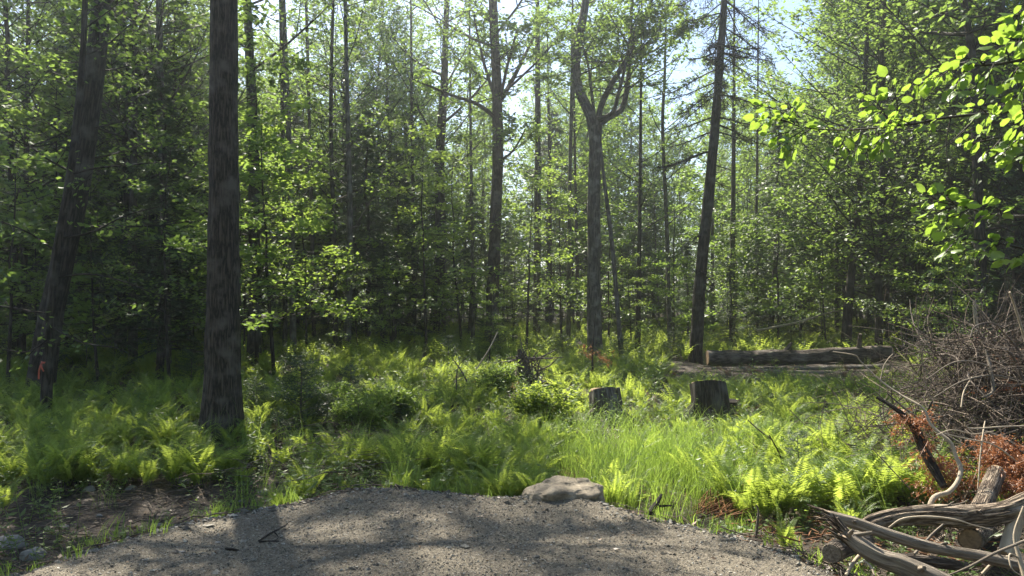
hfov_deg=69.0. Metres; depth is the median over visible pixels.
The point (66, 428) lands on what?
fern bed
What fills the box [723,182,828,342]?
sapling
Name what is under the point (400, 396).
shrub
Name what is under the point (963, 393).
stick
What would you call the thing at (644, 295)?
fir tree
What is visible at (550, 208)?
slender tree
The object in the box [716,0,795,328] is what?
slender tree
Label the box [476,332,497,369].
stick
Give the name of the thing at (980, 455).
stick
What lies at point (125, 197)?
fir tree
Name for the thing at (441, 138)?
broken tree
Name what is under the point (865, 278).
broadleaf tree
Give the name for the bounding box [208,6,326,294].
broadleaf tree
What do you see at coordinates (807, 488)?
fern
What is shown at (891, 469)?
stick
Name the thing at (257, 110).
sapling
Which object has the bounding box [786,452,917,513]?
fern
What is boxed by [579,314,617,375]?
dead fir seedling
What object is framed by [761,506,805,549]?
fern
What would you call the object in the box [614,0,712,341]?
slender tree
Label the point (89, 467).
fern
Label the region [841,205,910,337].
fir tree
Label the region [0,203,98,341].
sapling
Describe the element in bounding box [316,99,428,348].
fir tree
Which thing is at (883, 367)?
stick
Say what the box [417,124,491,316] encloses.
broadleaf tree
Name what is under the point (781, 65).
sky
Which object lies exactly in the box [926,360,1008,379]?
stick
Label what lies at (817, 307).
sapling
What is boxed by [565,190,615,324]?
fir tree
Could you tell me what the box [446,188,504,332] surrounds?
fir tree
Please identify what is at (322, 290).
fir tree
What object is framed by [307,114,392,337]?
fir tree
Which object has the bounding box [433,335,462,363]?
fir seedling
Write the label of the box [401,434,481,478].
fern
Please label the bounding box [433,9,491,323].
tree
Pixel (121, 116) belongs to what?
broadleaf tree
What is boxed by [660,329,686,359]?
fir seedling
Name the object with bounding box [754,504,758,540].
stick
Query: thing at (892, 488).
fern
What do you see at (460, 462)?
fern
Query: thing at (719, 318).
shrub
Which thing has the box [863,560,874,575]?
stick
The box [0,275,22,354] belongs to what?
sapling
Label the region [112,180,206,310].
sapling
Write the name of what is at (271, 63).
broadleaf tree
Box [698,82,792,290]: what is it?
broadleaf tree
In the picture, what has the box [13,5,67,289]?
broadleaf tree
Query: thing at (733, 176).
slender tree
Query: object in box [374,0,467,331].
slender tree
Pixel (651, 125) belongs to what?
tree
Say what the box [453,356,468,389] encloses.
stick
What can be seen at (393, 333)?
twin stub
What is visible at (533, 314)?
sapling
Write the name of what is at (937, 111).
broadleaf tree
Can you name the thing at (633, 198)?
tree
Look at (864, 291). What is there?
sapling
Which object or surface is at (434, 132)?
sapling
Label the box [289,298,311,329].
sapling
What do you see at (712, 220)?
slender tree
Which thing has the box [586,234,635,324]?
sapling
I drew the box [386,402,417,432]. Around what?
fir seedling
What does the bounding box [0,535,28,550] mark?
rock
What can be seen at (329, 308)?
sapling
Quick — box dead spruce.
[650,0,798,362]
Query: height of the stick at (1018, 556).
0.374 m
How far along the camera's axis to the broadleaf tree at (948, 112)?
23.66 m
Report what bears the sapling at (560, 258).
on the ground at (138, 507)
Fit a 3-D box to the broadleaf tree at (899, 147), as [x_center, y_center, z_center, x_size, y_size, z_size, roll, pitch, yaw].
[15.449,-4.522,27.527,7.066,12.823,6.282,0,0,-17]
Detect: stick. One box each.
[225,547,238,550]
[258,523,287,542]
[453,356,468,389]
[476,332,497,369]
[647,493,671,515]
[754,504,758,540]
[769,435,782,463]
[844,555,860,575]
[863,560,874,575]
[872,449,910,489]
[880,354,892,379]
[889,515,992,530]
[913,524,943,554]
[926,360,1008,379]
[934,374,1021,397]
[934,499,968,507]
[936,429,993,435]
[942,433,1023,468]
[949,540,1023,574]
[960,377,971,407]
[964,421,1023,428]
[969,322,1005,337]
[977,421,985,488]
[981,349,994,397]
[981,555,1007,574]
[1005,349,1023,386]
[1008,291,1023,339]
[1008,506,1023,575]
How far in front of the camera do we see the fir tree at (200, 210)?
25.77 m
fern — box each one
[0,438,35,486]
[0,471,46,512]
[4,433,93,485]
[33,427,107,485]
[65,437,131,481]
[85,436,159,484]
[106,443,188,486]
[153,424,208,484]
[162,423,231,486]
[193,442,262,477]
[381,441,455,480]
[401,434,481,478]
[425,423,502,476]
[457,435,518,462]
[709,442,790,514]
[728,447,816,522]
[734,453,858,514]
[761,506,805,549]
[783,436,871,511]
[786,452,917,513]
[838,447,918,509]
[876,443,947,506]
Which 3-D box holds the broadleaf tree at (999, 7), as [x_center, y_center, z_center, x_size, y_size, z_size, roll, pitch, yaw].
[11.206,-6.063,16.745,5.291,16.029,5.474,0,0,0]
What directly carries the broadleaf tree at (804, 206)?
on the ground at (138, 507)
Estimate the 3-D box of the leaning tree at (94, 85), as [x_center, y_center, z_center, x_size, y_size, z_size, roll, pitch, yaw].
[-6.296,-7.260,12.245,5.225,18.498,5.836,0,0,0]
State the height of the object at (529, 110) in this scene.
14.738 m
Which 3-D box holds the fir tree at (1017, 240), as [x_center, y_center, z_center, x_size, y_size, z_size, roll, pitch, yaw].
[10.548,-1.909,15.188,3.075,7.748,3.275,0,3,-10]
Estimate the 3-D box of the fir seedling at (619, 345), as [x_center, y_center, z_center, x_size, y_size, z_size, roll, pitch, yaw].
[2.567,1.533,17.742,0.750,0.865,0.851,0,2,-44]
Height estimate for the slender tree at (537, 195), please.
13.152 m
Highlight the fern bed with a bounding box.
[0,315,1023,529]
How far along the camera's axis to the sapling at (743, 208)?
30.33 m
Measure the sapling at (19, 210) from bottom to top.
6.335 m
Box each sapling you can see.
[0,58,160,347]
[0,69,57,305]
[0,123,112,385]
[0,143,87,302]
[0,195,42,330]
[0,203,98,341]
[0,251,44,337]
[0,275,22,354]
[18,161,145,387]
[61,300,109,370]
[72,145,204,308]
[92,126,243,394]
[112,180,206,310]
[145,114,318,335]
[156,128,288,293]
[166,0,345,367]
[166,94,365,374]
[203,116,280,279]
[203,203,298,353]
[239,159,282,290]
[240,93,331,342]
[241,157,378,347]
[262,156,361,327]
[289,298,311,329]
[313,268,364,327]
[323,244,383,313]
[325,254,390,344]
[329,128,434,308]
[341,266,379,334]
[353,115,486,352]
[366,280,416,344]
[373,212,460,346]
[376,127,518,343]
[385,288,416,330]
[386,282,411,325]
[390,169,487,294]
[402,235,434,318]
[419,272,463,334]
[422,224,468,305]
[451,253,479,312]
[464,158,586,348]
[465,284,518,358]
[477,230,529,318]
[499,286,536,339]
[512,155,611,340]
[519,143,628,322]
[524,291,552,338]
[525,236,586,323]
[530,291,552,323]
[542,148,632,322]
[561,200,656,346]
[571,271,611,326]
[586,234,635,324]
[601,251,663,339]
[602,252,634,307]
[602,271,634,320]
[620,164,708,334]
[637,250,718,342]
[647,166,767,316]
[652,256,688,313]
[670,295,706,344]
[671,248,716,318]
[689,208,776,346]
[690,212,754,324]
[705,189,813,304]
[705,227,779,336]
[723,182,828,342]
[732,292,762,344]
[739,145,832,311]
[764,123,929,300]
[765,185,832,333]
[767,201,869,345]
[773,297,802,344]
[789,253,853,339]
[799,189,865,319]
[812,275,839,326]
[816,280,843,325]
[821,220,867,324]
[833,351,962,503]
[840,246,898,331]
[841,171,966,360]
[878,218,991,362]
[894,242,970,335]
[904,236,1008,364]
[931,214,996,322]
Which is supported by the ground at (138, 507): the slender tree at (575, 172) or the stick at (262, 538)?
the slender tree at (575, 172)
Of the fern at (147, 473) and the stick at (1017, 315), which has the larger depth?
the fern at (147, 473)
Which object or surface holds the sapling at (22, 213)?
on the ground at (138, 507)
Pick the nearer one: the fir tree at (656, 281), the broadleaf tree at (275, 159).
the broadleaf tree at (275, 159)
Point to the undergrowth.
(374, 474)
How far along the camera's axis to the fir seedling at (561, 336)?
18.35 m
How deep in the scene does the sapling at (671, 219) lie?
24.96 m
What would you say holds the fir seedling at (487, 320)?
on the ground at (138, 507)
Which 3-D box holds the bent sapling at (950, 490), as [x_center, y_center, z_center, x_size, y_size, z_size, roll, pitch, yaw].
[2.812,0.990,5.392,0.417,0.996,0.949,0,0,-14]
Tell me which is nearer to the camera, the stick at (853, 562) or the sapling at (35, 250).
the stick at (853, 562)
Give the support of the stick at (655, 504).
on the ground at (138, 507)
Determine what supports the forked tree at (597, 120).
on the ground at (138, 507)
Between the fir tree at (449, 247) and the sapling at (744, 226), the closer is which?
the sapling at (744, 226)
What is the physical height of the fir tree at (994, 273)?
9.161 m
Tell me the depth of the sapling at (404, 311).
24.97 m
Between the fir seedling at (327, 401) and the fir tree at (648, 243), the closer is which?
the fir seedling at (327, 401)
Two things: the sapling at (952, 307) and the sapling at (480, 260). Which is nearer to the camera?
the sapling at (952, 307)
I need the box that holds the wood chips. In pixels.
[689,484,999,570]
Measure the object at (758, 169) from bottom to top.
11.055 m
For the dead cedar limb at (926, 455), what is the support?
on the ground at (138, 507)
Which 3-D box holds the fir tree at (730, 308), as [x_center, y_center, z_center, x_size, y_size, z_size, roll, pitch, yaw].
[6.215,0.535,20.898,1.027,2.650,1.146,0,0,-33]
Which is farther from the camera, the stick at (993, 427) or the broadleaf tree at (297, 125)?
the broadleaf tree at (297, 125)
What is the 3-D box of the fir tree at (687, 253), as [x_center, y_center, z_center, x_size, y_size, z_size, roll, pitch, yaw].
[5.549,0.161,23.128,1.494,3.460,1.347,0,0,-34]
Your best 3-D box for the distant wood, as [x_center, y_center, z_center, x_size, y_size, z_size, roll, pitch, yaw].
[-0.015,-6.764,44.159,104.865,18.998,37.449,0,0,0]
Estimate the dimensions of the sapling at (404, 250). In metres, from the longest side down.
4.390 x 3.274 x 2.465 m
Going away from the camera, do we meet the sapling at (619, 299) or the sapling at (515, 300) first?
the sapling at (515, 300)
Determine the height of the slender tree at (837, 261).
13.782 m
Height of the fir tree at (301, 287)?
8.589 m
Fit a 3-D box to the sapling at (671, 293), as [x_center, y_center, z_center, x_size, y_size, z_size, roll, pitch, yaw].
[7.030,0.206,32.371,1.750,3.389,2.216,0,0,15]
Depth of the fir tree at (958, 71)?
17.84 m
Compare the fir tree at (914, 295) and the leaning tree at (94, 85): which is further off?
the fir tree at (914, 295)
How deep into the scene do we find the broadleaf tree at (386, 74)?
28.80 m
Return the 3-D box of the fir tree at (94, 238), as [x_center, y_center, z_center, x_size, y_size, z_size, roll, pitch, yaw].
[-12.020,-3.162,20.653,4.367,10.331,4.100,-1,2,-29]
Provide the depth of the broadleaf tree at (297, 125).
33.28 m
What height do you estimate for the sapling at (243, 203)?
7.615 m
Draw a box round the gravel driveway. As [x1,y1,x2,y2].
[22,490,831,575]
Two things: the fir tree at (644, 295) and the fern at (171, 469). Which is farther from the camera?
the fir tree at (644, 295)
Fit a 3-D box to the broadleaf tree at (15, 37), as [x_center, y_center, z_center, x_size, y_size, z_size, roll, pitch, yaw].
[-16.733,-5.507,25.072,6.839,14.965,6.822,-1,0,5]
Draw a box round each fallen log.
[705,333,893,365]
[711,363,890,369]
[747,369,859,373]
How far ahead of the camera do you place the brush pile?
6.85 m
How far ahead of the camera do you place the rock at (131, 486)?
7.05 m
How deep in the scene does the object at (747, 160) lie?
32.74 m
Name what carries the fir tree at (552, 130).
on the ground at (138, 507)
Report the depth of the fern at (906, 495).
6.08 m
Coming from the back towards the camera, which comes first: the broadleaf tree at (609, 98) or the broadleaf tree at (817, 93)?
the broadleaf tree at (609, 98)
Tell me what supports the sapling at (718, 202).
on the ground at (138, 507)
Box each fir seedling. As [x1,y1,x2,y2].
[172,348,203,385]
[242,376,274,423]
[260,350,344,431]
[263,406,298,441]
[314,393,338,431]
[329,362,369,400]
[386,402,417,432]
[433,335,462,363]
[466,310,511,361]
[550,332,574,355]
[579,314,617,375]
[606,335,629,356]
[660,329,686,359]
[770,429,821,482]
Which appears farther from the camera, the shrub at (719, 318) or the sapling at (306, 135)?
the shrub at (719, 318)
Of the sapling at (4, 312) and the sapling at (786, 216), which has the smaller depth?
the sapling at (4, 312)
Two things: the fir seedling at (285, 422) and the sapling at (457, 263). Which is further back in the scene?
the sapling at (457, 263)
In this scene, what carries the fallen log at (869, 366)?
on the ground at (138, 507)
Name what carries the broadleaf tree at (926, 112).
on the ground at (138, 507)
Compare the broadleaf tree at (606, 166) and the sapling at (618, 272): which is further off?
the broadleaf tree at (606, 166)
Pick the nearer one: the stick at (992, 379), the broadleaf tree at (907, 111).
the stick at (992, 379)
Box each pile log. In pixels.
[807,504,1023,570]
[820,511,950,575]
[821,530,874,562]
[863,492,1023,528]
[899,553,968,571]
[957,526,997,549]
[970,465,1005,504]
[999,518,1023,557]
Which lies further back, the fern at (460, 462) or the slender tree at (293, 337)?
the slender tree at (293, 337)
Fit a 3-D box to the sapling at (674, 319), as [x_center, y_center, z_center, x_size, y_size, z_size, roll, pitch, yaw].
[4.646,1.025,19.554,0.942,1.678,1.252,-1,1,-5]
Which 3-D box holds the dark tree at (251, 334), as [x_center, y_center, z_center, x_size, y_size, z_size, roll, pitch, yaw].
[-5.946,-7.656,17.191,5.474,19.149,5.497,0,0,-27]
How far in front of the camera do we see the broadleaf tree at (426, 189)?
46.29 m
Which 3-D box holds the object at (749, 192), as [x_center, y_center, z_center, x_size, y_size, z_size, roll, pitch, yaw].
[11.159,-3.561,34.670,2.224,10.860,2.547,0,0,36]
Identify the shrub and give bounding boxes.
[294,378,352,418]
[323,387,398,433]
[373,382,440,422]
[472,359,523,395]
[508,379,582,423]
[704,313,726,333]
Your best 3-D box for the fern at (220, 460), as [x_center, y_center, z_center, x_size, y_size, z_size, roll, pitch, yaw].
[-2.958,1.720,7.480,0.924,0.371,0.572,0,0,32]
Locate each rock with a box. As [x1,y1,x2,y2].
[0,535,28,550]
[19,547,46,560]
[83,485,95,491]
[125,485,137,489]
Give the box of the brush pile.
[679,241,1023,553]
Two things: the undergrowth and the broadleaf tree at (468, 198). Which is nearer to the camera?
the undergrowth
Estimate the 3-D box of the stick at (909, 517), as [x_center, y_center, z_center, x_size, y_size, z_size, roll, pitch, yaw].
[2.647,1.446,4.578,0.648,0.105,0.055,0,0,0]
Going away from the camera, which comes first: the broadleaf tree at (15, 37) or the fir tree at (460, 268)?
the broadleaf tree at (15, 37)
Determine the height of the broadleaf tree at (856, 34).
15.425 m
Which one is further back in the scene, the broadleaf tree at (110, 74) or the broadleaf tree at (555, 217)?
the broadleaf tree at (555, 217)
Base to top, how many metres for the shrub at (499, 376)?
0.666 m
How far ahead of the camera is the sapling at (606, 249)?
32.77 m
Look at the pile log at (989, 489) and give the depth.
5.14 m
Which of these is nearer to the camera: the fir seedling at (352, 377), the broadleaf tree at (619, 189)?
the fir seedling at (352, 377)
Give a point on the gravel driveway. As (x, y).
(244, 567)
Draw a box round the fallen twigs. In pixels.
[0,379,1019,575]
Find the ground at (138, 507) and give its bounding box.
[0,291,1023,575]
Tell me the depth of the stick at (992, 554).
4.09 m
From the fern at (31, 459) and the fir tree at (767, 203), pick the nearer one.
the fern at (31, 459)
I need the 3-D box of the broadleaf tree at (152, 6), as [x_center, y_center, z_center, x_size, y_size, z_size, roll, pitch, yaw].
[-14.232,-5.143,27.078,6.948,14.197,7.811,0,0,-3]
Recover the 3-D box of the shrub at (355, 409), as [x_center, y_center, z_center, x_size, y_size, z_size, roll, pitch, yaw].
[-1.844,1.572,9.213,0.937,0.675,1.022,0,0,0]
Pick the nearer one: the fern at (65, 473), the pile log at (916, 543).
the pile log at (916, 543)
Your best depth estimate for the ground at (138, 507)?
6.82 m
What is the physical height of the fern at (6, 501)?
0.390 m
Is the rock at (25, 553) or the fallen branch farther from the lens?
the fallen branch
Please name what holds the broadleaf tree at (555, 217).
on the ground at (138, 507)
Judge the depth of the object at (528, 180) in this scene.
45.85 m
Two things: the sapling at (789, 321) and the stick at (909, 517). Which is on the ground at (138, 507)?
the sapling at (789, 321)
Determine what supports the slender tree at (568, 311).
on the ground at (138, 507)
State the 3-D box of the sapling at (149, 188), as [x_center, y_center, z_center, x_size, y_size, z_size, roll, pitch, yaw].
[-5.695,-0.373,12.420,2.324,4.682,2.389,1,1,-19]
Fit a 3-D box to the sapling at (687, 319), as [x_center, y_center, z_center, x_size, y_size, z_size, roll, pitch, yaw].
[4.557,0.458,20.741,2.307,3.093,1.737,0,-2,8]
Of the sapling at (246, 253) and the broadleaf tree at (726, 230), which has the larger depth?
the broadleaf tree at (726, 230)
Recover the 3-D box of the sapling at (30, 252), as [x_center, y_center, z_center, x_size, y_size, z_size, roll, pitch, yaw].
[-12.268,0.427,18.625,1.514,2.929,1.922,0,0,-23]
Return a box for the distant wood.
[0,39,948,318]
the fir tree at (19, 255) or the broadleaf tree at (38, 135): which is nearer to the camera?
the fir tree at (19, 255)
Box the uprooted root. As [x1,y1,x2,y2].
[494,334,563,388]
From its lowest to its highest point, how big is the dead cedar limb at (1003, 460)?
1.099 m
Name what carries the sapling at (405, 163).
on the ground at (138, 507)
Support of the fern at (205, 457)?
on the ground at (138, 507)
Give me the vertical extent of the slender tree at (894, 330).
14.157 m
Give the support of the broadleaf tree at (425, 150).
on the ground at (138, 507)
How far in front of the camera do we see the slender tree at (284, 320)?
19.95 m
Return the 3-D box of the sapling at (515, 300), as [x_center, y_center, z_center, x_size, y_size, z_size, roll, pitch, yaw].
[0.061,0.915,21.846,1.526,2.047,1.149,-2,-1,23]
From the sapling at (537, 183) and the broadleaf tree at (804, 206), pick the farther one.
the broadleaf tree at (804, 206)
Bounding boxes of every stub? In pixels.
[378,294,396,351]
[729,399,740,408]
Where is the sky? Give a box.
[0,0,1005,290]
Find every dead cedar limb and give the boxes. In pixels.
[876,396,1017,504]
[955,349,1023,499]
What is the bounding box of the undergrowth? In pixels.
[0,322,1023,575]
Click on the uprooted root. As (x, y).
(523, 359)
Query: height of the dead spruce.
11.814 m
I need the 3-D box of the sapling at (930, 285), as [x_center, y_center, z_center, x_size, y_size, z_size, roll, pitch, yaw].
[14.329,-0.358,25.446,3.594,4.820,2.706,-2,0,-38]
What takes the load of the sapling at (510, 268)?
on the ground at (138, 507)
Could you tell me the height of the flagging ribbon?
0.243 m
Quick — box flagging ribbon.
[38,361,45,378]
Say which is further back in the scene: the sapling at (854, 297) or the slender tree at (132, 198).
the sapling at (854, 297)
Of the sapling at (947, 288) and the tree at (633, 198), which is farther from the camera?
the tree at (633, 198)
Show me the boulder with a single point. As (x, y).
(555, 488)
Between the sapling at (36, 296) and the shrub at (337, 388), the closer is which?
the shrub at (337, 388)
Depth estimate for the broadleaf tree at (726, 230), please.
47.09 m
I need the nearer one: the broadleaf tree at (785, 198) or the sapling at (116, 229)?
the sapling at (116, 229)
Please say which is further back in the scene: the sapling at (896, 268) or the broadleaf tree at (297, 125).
the broadleaf tree at (297, 125)
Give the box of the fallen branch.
[757,310,842,331]
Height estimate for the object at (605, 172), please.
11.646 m
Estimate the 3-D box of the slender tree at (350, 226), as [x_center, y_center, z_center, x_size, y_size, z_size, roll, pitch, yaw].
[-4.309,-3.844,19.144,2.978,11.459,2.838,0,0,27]
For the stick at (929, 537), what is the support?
on the brush pile
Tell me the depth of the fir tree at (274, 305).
21.99 m
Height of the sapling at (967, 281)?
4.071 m
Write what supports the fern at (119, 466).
on the ground at (138, 507)
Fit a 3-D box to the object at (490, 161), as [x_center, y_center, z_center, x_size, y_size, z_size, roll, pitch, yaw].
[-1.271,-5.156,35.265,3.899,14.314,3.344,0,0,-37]
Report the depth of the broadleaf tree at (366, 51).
25.95 m
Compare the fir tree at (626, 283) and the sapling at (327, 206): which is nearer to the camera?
the sapling at (327, 206)
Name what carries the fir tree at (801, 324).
on the ground at (138, 507)
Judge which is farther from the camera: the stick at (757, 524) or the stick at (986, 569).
the stick at (757, 524)
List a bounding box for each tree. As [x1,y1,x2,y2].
[0,0,103,327]
[0,0,148,365]
[0,0,156,359]
[0,0,170,411]
[0,0,203,386]
[0,0,208,265]
[0,0,209,287]
[0,0,254,368]
[0,0,277,348]
[0,1,100,257]
[0,5,158,351]
[0,11,49,254]
[0,23,98,318]
[0,35,50,353]
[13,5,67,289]
[13,26,147,332]
[17,0,198,297]
[27,0,203,369]
[33,0,286,376]
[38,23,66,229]
[42,4,199,275]
[61,0,248,341]
[96,7,294,336]
[96,62,243,379]
[108,0,286,334]
[119,1,245,304]
[137,0,304,325]
[138,84,247,328]
[163,0,281,444]
[171,0,349,367]
[202,93,316,346]
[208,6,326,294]
[238,0,348,355]
[238,0,457,330]
[239,30,355,329]
[240,0,338,358]
[240,44,326,317]
[241,106,342,331]
[242,72,338,276]
[247,76,343,302]
[256,1,349,341]
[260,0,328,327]
[263,0,417,318]
[266,0,408,353]
[275,237,324,317]
[277,0,396,354]
[287,154,344,331]
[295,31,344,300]
[300,0,452,324]
[303,0,484,308]
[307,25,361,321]
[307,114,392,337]
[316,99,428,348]
[317,40,434,317]
[324,0,486,322]
[359,141,441,340]
[369,53,462,288]
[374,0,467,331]
[377,0,520,334]
[395,0,580,353]
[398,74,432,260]
[399,186,464,329]
[414,104,461,314]
[415,158,458,314]
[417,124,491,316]
[421,0,526,345]
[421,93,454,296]
[426,83,532,292]
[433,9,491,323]
[445,127,517,307]
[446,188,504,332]
[446,211,484,318]
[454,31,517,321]
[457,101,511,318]
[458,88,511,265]
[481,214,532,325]
[499,221,525,328]
[500,100,586,329]
[500,221,527,318]
[505,0,600,328]
[505,88,630,321]
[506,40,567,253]
[507,110,583,317]
[510,0,588,339]
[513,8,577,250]
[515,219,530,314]
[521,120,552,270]
[527,0,620,338]
[529,59,653,316]
[530,0,717,356]
[541,0,617,331]
[541,74,651,285]
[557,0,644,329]
[559,40,685,292]
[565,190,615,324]
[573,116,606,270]
[573,138,643,291]
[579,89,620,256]
[582,0,710,350]
[600,66,688,316]
[601,223,641,331]
[606,149,671,324]
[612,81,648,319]
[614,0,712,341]
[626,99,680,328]
[626,182,677,320]
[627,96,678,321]
[632,211,677,316]
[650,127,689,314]
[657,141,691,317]
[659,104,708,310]
[666,239,711,339]
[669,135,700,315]
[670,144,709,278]
[678,1,751,332]
[679,0,778,326]
[681,89,772,316]
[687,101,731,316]
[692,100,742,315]
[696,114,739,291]
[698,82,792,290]
[698,175,746,285]
[713,260,748,349]
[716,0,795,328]
[723,0,1018,345]
[724,108,834,333]
[725,91,872,321]
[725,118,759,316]
[726,0,1016,347]
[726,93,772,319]
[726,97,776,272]
[728,129,787,286]
[728,233,779,343]
[731,0,1014,342]
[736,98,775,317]
[737,82,829,283]
[737,92,832,318]
[738,85,839,294]
[739,0,937,302]
[740,0,952,334]
[743,5,1023,272]
[751,97,867,322]
[766,0,994,337]
[769,216,827,343]
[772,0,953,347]
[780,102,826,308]
[783,0,907,280]
[786,8,940,276]
[798,140,891,319]
[803,0,875,332]
[805,14,954,323]
[817,0,1021,306]
[820,0,1023,340]
[821,36,892,318]
[836,0,1023,292]
[841,6,920,332]
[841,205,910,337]
[855,28,949,319]
[856,69,972,341]
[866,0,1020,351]
[869,4,1023,354]
[884,0,1023,263]
[900,0,1023,251]
[915,35,1023,338]
[942,2,1023,363]
[942,176,1023,345]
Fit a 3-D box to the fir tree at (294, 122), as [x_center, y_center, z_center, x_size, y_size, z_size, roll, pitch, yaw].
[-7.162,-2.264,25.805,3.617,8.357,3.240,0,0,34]
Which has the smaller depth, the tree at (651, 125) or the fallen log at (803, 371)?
the fallen log at (803, 371)
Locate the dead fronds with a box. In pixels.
[10,358,1023,555]
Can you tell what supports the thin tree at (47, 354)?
on the ground at (138, 507)
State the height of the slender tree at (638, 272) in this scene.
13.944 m
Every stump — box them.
[579,387,635,428]
[678,379,736,429]
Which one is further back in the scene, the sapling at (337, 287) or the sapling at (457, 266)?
the sapling at (457, 266)
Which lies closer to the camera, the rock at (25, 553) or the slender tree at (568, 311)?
the rock at (25, 553)
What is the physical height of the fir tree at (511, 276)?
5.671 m
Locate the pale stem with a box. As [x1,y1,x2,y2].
[973,300,978,364]
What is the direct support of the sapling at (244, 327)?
on the ground at (138, 507)
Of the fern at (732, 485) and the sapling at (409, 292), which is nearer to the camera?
the fern at (732, 485)
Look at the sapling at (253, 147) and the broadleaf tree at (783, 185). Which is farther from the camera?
the broadleaf tree at (783, 185)
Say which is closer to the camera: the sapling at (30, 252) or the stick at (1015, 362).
the stick at (1015, 362)
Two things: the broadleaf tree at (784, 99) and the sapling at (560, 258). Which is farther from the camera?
the broadleaf tree at (784, 99)
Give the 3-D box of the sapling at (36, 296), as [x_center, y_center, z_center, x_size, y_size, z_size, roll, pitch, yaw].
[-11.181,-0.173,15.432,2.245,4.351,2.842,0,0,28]
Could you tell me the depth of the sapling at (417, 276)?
29.82 m
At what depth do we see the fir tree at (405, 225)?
24.08 m
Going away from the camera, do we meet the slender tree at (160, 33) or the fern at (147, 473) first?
the fern at (147, 473)
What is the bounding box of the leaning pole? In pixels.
[598,131,622,354]
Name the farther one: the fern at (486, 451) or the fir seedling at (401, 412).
the fir seedling at (401, 412)
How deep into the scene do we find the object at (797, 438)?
6.71 m
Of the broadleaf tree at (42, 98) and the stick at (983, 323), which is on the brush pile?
the stick at (983, 323)
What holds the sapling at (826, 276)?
on the ground at (138, 507)
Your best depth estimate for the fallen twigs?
6.30 m
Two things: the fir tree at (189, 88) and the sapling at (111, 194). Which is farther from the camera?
the fir tree at (189, 88)
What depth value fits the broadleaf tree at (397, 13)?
29.90 m
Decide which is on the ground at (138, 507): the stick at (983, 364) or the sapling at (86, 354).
the sapling at (86, 354)
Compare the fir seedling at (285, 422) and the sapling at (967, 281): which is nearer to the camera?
the fir seedling at (285, 422)
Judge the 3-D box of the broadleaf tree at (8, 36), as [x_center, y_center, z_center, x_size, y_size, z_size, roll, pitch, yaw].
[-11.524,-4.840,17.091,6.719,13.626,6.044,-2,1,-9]
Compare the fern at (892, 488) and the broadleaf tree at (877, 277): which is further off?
the broadleaf tree at (877, 277)
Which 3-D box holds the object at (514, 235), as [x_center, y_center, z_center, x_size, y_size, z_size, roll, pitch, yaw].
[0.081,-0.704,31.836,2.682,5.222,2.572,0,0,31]
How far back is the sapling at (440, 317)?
23.45 m
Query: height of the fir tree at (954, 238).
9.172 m
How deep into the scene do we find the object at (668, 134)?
41.16 m
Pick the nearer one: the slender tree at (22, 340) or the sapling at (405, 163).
the slender tree at (22, 340)
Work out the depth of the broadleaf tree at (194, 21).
18.46 m
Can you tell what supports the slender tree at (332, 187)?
on the ground at (138, 507)
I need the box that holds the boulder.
[522,475,604,501]
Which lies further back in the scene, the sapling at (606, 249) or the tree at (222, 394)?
the sapling at (606, 249)
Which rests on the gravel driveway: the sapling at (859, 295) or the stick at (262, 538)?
the stick at (262, 538)
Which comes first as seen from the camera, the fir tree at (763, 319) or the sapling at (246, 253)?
the sapling at (246, 253)
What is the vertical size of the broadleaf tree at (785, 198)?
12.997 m
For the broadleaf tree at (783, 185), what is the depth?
38.32 m
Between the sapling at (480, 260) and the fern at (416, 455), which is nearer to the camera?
the fern at (416, 455)
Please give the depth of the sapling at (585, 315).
25.20 m

